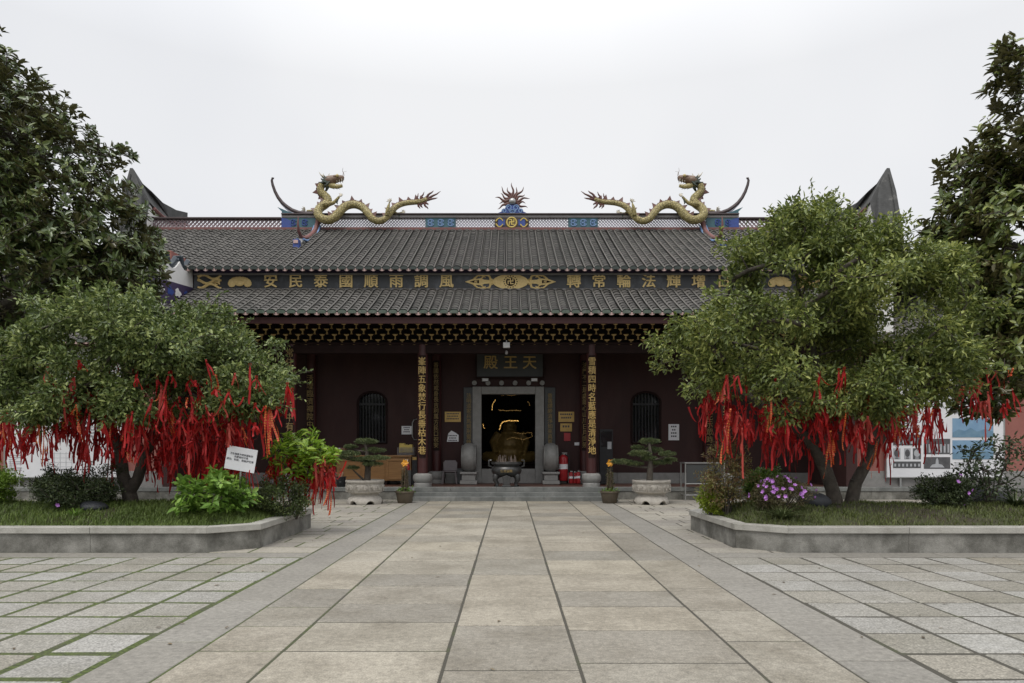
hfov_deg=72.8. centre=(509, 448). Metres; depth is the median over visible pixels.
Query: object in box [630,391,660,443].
window
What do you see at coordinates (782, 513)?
strap leaf plant
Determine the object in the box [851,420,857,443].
prayer ribbon
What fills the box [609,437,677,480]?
bonsai tree
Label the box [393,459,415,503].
potted plant
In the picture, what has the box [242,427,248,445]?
prayer ribbon
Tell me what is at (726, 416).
prayer ribbon
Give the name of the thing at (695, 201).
dragon statue
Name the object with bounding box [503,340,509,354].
floodlight
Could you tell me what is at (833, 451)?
prayer ribbon
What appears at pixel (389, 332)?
temple hall
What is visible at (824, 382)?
prayer ribbon
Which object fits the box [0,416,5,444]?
prayer ribbon
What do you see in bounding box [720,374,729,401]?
prayer ribbon
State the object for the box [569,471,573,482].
fire extinguisher
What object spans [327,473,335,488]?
prayer ribbon
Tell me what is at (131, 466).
side hall
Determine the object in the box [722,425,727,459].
prayer ribbon
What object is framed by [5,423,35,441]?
prayer ribbon
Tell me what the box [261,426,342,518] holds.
whorled shrub
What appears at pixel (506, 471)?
incense burner
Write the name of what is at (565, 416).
brass plaque
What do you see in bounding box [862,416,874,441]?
prayer ribbon
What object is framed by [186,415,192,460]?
prayer ribbon
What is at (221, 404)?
prayer ribbon
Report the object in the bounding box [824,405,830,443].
prayer ribbon
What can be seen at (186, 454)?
prayer ribbon
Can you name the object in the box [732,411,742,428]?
prayer ribbon
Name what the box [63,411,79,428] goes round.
prayer ribbon
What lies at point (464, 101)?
sky
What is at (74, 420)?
prayer ribbon
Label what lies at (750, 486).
green shrub
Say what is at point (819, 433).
prayer ribbon
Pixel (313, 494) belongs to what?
prayer ribbon
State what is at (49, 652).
ground
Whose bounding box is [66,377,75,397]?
prayer ribbon
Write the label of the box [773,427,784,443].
prayer ribbon
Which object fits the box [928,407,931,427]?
prayer ribbon
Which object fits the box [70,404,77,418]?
prayer ribbon
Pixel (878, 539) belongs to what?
planter
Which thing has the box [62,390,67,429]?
prayer ribbon
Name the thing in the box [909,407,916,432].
prayer ribbon
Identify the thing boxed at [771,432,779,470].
prayer ribbon
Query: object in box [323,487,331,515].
prayer ribbon
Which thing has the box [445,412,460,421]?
brass plaque
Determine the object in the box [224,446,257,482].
white sign
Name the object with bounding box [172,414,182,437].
prayer ribbon
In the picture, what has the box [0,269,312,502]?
ribbon tree
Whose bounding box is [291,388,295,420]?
prayer ribbon
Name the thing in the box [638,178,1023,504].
ribbon tree
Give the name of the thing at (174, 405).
prayer ribbon
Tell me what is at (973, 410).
prayer ribbon
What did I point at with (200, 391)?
prayer ribbon
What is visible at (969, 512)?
grass
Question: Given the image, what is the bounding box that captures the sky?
[0,0,1023,266]
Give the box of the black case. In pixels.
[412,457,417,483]
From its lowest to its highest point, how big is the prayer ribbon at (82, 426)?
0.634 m
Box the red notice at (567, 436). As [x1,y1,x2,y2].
[564,433,570,440]
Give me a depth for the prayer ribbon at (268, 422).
11.54 m
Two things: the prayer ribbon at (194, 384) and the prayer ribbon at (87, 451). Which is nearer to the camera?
the prayer ribbon at (194, 384)
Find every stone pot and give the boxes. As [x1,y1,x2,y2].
[345,479,383,504]
[632,479,670,504]
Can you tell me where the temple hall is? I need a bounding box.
[107,168,915,486]
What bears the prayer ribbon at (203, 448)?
hanging from the ribbon tree at (132, 326)
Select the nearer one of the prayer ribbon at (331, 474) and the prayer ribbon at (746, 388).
the prayer ribbon at (746, 388)
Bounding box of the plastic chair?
[442,460,457,483]
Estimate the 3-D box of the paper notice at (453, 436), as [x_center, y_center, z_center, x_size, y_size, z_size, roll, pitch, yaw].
[-2.066,-0.467,25.181,0.423,0.403,0.028,0,0,0]
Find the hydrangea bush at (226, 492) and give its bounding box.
[167,464,262,516]
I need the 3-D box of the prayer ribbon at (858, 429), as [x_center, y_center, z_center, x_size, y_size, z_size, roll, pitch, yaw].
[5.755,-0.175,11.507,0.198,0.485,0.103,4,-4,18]
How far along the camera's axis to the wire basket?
24.24 m
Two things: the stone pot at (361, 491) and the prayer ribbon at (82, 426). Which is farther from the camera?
the stone pot at (361, 491)
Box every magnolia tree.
[0,26,174,367]
[912,31,1023,426]
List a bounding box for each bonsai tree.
[338,437,390,480]
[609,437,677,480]
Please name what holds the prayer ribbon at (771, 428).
hanging from the ribbon tree at (944, 349)
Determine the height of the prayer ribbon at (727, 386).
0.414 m
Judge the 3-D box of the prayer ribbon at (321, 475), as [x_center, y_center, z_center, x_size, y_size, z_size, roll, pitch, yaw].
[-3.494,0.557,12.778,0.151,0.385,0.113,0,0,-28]
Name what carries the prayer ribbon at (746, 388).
hanging from the ribbon tree at (944, 349)
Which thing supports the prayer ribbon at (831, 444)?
hanging from the ribbon tree at (944, 349)
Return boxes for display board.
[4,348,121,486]
[884,350,1004,486]
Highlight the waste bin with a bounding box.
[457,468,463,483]
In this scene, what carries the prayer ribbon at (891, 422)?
hanging from the ribbon tree at (944, 349)
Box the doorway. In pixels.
[482,395,534,468]
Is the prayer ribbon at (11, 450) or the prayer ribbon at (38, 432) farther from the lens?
the prayer ribbon at (11, 450)
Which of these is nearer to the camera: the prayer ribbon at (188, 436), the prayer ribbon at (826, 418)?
the prayer ribbon at (826, 418)
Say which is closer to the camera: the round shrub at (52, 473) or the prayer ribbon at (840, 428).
the prayer ribbon at (840, 428)
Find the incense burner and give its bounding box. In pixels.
[488,455,524,486]
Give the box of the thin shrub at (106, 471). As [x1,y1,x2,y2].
[77,461,128,500]
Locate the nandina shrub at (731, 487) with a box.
[694,431,761,514]
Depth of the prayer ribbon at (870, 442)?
11.77 m
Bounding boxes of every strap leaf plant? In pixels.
[64,507,84,515]
[757,504,817,518]
[996,487,1023,505]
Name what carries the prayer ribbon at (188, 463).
hanging from the ribbon tree at (132, 326)
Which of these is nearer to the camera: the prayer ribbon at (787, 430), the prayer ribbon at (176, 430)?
the prayer ribbon at (787, 430)
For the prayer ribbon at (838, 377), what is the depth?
11.62 m
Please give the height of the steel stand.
1.181 m
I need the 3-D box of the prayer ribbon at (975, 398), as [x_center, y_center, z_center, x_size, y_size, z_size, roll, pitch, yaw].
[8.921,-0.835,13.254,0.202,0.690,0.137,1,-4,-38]
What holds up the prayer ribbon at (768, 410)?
hanging from the ribbon tree at (944, 349)
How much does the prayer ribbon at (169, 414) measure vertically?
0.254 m
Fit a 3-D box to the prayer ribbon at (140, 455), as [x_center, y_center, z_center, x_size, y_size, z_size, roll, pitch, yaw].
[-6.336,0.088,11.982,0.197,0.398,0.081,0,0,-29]
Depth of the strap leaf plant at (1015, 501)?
12.24 m
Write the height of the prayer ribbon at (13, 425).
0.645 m
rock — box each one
[80,501,108,510]
[798,492,831,506]
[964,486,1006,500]
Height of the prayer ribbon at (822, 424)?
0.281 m
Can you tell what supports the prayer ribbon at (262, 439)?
hanging from the ribbon tree at (132, 326)
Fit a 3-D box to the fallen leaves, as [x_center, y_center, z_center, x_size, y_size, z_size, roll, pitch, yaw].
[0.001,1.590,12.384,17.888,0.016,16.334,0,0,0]
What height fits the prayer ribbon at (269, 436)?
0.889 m
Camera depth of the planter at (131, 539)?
10.74 m
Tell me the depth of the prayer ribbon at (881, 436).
11.83 m
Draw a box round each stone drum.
[460,443,477,483]
[542,443,559,483]
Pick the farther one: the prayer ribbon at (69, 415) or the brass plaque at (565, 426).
the brass plaque at (565, 426)
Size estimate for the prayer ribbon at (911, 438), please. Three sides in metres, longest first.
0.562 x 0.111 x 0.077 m
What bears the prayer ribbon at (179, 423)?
hanging from the ribbon tree at (132, 326)
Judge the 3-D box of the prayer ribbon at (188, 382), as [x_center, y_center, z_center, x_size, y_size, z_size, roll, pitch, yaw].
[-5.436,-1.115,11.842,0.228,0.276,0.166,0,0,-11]
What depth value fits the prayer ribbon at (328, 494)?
12.85 m
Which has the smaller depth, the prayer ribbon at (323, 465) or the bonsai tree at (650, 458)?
the prayer ribbon at (323, 465)
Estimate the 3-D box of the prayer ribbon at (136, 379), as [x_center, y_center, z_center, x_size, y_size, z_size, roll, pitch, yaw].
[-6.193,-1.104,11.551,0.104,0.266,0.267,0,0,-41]
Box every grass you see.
[0,497,297,525]
[706,499,1023,525]
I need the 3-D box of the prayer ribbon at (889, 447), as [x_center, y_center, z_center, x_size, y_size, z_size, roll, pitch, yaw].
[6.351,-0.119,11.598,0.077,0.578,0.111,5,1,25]
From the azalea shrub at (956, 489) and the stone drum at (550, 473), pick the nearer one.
the azalea shrub at (956, 489)
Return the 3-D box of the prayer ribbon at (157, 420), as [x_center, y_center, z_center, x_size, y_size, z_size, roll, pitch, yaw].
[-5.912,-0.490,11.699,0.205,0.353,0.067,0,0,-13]
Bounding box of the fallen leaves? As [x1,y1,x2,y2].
[12,505,1023,669]
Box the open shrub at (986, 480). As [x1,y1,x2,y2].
[950,431,1023,502]
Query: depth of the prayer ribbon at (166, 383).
11.73 m
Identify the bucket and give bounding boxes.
[336,476,345,486]
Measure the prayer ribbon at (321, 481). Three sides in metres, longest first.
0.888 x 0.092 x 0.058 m
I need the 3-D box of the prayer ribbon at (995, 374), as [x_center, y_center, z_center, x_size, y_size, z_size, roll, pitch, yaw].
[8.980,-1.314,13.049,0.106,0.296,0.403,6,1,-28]
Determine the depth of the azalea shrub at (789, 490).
11.73 m
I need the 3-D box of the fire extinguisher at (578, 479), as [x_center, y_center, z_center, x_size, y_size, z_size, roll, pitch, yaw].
[2.429,0.985,24.500,0.197,0.450,0.162,0,0,0]
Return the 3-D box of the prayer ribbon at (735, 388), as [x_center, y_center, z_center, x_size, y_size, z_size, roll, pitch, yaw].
[3.819,-0.781,11.604,0.095,0.918,0.075,-7,-1,16]
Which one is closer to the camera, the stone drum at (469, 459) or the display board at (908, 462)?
the display board at (908, 462)
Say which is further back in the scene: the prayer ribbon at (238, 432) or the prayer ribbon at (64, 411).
the prayer ribbon at (238, 432)
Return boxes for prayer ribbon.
[0,413,8,451]
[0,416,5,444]
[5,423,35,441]
[7,413,19,446]
[9,421,19,470]
[21,424,29,445]
[35,424,41,454]
[41,426,47,466]
[55,413,58,444]
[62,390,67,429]
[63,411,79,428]
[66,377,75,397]
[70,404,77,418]
[71,406,75,437]
[76,419,82,439]
[77,360,87,371]
[78,411,86,443]
[83,405,92,441]
[84,429,91,459]
[84,431,90,464]
[101,415,113,433]
[102,420,113,457]
[120,422,124,454]
[122,411,133,461]
[123,415,133,447]
[132,416,138,451]
[133,374,141,387]
[134,431,141,462]
[136,445,148,464]
[137,421,147,446]
[142,427,150,470]
[143,399,152,433]
[143,427,158,444]
[153,410,164,429]
[155,374,163,407]
[155,386,162,433]
[159,397,166,441]
[160,423,170,436]
[161,371,169,417]
[163,407,172,420]
[167,401,174,435]
[167,431,172,455]
[169,400,182,411]
[170,370,176,387]
[170,427,181,449]
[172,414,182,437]
[172,420,180,468]
[181,418,201,434]
[182,423,203,440]
[182,438,195,450]
[184,428,197,474]
[185,376,196,391]
[185,443,191,462]
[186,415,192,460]
[186,450,189,482]
[187,386,196,423]
[190,380,203,388]
[190,390,205,410]
[191,407,209,422]
[194,415,208,433]
[202,431,207,464]
[205,359,214,388]
[205,401,227,416]
[205,430,209,455]
[207,412,218,435]
[211,387,221,396]
[213,438,218,468]
[215,374,225,414]
[223,390,243,406]
[225,423,234,446]
[228,411,232,446]
[233,422,241,445]
[237,431,244,446]
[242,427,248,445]
[246,467,258,499]
[248,364,251,404]
[251,375,265,394]
[251,422,261,436]
[253,403,264,411]
[259,411,264,456]
[264,405,271,457]
[266,407,278,441]
[267,411,268,432]
[272,462,279,498]
[273,407,281,426]
[287,460,300,496]
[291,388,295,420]
[302,479,310,506]
[310,463,318,485]
[312,471,314,514]
[316,469,323,488]
[318,464,323,501]
[320,456,326,476]
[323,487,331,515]
[325,471,335,493]
[327,470,330,510]
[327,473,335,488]
[717,375,728,398]
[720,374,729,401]
[720,408,730,464]
[722,409,730,423]
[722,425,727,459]
[724,427,737,444]
[730,375,742,393]
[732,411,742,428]
[733,375,744,428]
[734,411,748,433]
[740,428,743,478]
[744,423,750,439]
[745,376,747,405]
[748,421,754,441]
[760,404,773,417]
[761,411,766,425]
[766,397,771,441]
[769,422,774,435]
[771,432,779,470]
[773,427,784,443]
[785,420,789,466]
[789,418,805,433]
[808,412,821,435]
[808,425,814,442]
[811,380,817,405]
[816,427,824,446]
[818,371,845,398]
[820,422,824,435]
[822,409,828,426]
[823,444,828,477]
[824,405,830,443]
[828,429,836,459]
[828,430,835,466]
[831,428,841,464]
[832,367,845,412]
[835,368,840,395]
[839,416,847,446]
[842,412,845,449]
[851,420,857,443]
[851,427,856,453]
[851,427,862,452]
[857,433,859,465]
[861,439,869,468]
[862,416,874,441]
[863,430,874,444]
[867,439,878,477]
[869,422,879,435]
[875,426,890,438]
[880,430,883,451]
[887,427,891,458]
[887,442,891,458]
[889,412,896,440]
[893,411,905,443]
[901,415,927,432]
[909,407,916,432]
[910,418,914,445]
[915,394,921,425]
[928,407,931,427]
[932,409,938,454]
[953,401,973,419]
[958,382,982,397]
[961,390,963,422]
[967,379,978,413]
[973,388,983,417]
[976,401,982,418]
[981,401,988,417]
[984,371,999,386]
[985,401,987,440]
[986,368,993,399]
[986,391,991,423]
[999,404,1007,418]
[1005,399,1010,409]
[1011,388,1020,416]
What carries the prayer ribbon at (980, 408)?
hanging from the magnolia tree at (986, 206)
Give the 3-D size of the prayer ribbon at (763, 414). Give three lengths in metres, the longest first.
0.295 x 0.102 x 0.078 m
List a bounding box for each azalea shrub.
[20,469,126,510]
[246,473,313,520]
[748,474,818,512]
[908,471,979,507]
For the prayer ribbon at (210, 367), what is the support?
hanging from the ribbon tree at (132, 326)
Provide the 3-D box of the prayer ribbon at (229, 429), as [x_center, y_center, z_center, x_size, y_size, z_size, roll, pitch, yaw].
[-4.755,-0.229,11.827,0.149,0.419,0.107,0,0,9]
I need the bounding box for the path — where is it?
[151,501,865,682]
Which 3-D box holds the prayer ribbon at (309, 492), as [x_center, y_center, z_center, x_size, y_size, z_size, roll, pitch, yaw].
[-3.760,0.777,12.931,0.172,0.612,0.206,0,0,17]
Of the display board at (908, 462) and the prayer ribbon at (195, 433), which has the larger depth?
the display board at (908, 462)
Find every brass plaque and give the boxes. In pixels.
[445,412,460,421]
[558,412,573,421]
[560,423,571,430]
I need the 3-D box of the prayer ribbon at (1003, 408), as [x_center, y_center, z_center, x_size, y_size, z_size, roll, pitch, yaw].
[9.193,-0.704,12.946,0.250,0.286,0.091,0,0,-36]
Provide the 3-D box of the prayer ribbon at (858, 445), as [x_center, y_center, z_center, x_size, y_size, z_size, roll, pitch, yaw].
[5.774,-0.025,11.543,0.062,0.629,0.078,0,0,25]
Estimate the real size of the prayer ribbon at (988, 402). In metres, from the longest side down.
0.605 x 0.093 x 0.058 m
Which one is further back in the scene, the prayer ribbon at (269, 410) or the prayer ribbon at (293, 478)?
the prayer ribbon at (293, 478)
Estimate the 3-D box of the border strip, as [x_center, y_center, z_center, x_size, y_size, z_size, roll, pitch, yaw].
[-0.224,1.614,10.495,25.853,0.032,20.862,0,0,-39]
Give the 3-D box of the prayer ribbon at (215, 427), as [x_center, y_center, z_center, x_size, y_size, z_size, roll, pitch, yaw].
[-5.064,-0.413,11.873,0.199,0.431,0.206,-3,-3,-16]
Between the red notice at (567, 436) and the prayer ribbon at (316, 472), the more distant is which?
the red notice at (567, 436)
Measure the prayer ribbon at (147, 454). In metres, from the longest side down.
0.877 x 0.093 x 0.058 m
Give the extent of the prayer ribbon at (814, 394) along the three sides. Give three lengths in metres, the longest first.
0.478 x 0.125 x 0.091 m
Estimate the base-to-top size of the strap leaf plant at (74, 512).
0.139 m
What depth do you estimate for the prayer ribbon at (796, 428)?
11.93 m
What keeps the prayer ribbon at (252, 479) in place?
hanging from the ribbon tree at (132, 326)
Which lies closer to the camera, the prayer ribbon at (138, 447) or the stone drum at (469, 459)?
the prayer ribbon at (138, 447)
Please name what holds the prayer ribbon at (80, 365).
hanging from the ribbon tree at (132, 326)
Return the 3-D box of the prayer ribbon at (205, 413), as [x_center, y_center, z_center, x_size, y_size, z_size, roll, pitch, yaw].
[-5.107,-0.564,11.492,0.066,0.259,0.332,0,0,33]
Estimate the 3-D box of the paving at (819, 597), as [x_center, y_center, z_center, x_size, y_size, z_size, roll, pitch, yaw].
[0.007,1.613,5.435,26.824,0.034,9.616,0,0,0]
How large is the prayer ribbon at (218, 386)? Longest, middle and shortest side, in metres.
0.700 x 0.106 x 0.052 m
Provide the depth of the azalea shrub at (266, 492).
12.47 m
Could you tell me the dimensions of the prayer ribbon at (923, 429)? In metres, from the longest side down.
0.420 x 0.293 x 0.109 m
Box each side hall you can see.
[0,250,193,486]
[826,280,1023,486]
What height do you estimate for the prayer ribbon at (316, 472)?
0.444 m
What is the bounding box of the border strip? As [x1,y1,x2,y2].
[0,501,1023,682]
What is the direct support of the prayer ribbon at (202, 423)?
hanging from the ribbon tree at (132, 326)
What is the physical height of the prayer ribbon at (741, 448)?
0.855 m
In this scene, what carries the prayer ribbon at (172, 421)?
hanging from the ribbon tree at (132, 326)
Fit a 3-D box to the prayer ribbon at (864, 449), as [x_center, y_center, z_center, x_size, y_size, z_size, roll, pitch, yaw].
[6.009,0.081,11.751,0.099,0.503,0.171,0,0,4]
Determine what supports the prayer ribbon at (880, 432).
hanging from the ribbon tree at (944, 349)
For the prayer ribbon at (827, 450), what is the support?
hanging from the ribbon tree at (944, 349)
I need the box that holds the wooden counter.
[336,455,413,483]
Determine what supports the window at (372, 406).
in the temple hall
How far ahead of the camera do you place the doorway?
28.74 m
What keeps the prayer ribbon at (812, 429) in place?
hanging from the ribbon tree at (944, 349)
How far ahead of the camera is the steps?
21.57 m
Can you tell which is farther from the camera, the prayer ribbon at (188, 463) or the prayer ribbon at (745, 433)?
the prayer ribbon at (188, 463)
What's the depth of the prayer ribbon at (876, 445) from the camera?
11.92 m
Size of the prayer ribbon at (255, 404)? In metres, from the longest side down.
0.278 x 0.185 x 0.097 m
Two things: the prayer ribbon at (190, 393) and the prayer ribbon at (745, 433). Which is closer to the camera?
the prayer ribbon at (745, 433)
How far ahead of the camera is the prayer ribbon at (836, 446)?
12.04 m
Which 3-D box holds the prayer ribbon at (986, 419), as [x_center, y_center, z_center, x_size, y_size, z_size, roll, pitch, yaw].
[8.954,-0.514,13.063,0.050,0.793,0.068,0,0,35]
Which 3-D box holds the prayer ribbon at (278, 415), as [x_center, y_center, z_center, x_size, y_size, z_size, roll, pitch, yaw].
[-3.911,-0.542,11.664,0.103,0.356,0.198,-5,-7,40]
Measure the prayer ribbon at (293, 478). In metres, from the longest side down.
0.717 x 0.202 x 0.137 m
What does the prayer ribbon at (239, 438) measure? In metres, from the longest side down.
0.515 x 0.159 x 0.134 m
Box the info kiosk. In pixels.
[599,429,612,483]
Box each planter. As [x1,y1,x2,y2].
[0,507,312,552]
[689,508,1023,552]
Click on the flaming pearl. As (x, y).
(511, 202)
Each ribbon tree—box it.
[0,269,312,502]
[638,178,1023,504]
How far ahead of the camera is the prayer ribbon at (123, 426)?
12.05 m
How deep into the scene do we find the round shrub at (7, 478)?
12.44 m
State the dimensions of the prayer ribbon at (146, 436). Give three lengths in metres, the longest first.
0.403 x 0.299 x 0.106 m
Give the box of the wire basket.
[397,448,414,454]
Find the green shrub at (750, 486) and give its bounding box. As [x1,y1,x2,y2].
[741,463,796,500]
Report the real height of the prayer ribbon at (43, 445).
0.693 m
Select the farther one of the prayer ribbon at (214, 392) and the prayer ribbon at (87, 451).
the prayer ribbon at (87, 451)
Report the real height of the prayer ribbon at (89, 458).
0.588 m
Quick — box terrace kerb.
[7,487,1023,499]
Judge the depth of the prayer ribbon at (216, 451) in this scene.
12.01 m
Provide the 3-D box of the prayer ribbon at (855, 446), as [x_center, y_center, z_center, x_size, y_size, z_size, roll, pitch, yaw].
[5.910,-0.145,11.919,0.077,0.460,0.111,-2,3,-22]
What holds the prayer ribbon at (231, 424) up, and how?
hanging from the ribbon tree at (132, 326)
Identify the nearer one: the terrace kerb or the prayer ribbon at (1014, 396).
the prayer ribbon at (1014, 396)
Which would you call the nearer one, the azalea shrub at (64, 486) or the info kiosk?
the azalea shrub at (64, 486)
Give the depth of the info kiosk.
24.30 m
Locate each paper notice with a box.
[402,426,411,433]
[447,431,458,441]
[668,424,678,439]
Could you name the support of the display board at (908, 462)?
on the terrace
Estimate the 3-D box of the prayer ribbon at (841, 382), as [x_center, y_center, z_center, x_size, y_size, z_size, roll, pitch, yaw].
[5.522,-0.952,11.562,0.207,0.826,0.180,-3,15,-21]
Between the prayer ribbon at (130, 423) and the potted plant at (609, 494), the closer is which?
the prayer ribbon at (130, 423)
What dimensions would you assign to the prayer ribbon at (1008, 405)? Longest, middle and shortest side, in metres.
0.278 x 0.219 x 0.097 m
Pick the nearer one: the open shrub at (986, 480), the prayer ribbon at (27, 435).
the prayer ribbon at (27, 435)
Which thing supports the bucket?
on the terrace kerb
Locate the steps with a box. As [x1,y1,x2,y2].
[410,488,617,501]
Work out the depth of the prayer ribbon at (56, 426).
11.82 m
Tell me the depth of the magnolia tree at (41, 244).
14.98 m
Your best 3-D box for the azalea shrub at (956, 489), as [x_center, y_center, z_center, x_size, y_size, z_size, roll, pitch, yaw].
[7.760,0.759,12.424,1.030,0.748,0.971,0,0,41]
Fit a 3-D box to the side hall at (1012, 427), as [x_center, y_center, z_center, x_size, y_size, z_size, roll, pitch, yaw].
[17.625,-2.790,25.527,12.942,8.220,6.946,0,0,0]
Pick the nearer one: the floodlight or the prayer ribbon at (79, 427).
the prayer ribbon at (79, 427)
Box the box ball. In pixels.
[693,481,730,515]
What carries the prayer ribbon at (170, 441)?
hanging from the ribbon tree at (132, 326)
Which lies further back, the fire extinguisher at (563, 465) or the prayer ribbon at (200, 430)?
the fire extinguisher at (563, 465)
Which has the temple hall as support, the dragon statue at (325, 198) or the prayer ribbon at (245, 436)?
the dragon statue at (325, 198)
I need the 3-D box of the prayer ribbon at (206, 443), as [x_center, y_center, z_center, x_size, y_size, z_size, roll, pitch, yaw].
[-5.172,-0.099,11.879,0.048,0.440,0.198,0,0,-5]
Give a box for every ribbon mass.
[0,364,293,494]
[264,453,346,512]
[688,370,946,484]
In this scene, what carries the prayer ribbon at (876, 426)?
hanging from the ribbon tree at (944, 349)
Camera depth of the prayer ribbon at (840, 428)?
11.79 m
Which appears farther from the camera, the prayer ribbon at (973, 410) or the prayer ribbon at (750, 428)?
the prayer ribbon at (973, 410)
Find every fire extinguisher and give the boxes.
[558,453,569,482]
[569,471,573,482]
[576,471,581,482]
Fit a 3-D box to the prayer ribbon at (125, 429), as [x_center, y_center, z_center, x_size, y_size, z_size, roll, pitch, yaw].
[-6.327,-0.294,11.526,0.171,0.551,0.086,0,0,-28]
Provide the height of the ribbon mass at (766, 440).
2.131 m
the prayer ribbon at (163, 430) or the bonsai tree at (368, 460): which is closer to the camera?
the prayer ribbon at (163, 430)
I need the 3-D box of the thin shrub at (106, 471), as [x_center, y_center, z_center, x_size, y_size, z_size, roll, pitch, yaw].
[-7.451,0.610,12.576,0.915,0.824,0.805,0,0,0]
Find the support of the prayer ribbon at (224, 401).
hanging from the ribbon tree at (132, 326)
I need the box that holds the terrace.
[155,483,823,491]
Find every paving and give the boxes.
[0,558,1023,682]
[24,499,936,552]
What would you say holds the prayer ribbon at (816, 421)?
hanging from the ribbon tree at (944, 349)
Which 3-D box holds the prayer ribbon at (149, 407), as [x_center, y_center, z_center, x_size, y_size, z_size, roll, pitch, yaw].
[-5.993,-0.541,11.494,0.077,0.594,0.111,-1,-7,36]
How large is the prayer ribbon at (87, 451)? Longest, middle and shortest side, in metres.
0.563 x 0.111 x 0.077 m
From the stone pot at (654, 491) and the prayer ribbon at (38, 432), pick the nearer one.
the prayer ribbon at (38, 432)
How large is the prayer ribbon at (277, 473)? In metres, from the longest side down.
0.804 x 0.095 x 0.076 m
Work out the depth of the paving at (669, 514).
15.11 m
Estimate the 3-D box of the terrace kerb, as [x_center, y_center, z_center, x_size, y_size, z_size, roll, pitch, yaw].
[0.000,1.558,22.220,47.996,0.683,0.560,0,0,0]
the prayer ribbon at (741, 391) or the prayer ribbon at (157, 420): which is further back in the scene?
the prayer ribbon at (157, 420)
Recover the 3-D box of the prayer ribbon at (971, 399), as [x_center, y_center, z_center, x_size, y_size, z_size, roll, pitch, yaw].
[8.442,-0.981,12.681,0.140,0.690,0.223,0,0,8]
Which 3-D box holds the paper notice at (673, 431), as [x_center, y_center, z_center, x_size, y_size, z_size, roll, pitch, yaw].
[5.941,-0.609,25.181,0.384,0.583,0.028,0,0,0]
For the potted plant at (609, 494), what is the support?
on the border strip
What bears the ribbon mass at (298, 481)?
hanging from the whorled shrub at (291, 448)
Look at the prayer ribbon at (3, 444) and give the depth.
11.80 m
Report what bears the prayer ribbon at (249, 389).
hanging from the ribbon tree at (132, 326)
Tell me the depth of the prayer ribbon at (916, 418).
11.64 m
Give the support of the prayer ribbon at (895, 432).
hanging from the ribbon tree at (944, 349)
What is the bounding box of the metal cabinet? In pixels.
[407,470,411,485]
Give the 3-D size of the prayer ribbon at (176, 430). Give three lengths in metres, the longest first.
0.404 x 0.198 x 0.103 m
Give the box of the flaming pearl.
[495,183,529,212]
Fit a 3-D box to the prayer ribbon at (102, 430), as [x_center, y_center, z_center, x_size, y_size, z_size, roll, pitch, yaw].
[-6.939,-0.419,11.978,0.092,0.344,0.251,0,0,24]
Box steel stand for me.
[680,462,724,500]
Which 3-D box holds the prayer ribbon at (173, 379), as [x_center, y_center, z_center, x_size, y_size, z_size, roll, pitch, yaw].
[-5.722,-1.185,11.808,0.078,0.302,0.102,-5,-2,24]
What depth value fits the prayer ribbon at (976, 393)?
12.53 m
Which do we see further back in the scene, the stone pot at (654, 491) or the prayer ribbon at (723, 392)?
the stone pot at (654, 491)
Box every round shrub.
[0,460,29,503]
[27,462,78,501]
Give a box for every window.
[357,391,387,443]
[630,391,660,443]
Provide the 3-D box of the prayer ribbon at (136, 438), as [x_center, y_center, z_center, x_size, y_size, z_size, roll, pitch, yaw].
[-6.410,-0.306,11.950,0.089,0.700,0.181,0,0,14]
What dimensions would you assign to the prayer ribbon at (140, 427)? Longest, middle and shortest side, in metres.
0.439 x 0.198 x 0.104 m
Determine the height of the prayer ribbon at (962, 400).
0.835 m
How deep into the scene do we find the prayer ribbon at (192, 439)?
11.80 m
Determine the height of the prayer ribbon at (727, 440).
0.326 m
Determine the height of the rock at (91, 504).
0.207 m
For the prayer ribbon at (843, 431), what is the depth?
11.62 m
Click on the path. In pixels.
(510, 588)
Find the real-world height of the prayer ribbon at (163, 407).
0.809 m
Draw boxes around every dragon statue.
[301,169,438,224]
[581,171,720,224]
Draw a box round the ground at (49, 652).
[0,500,1023,682]

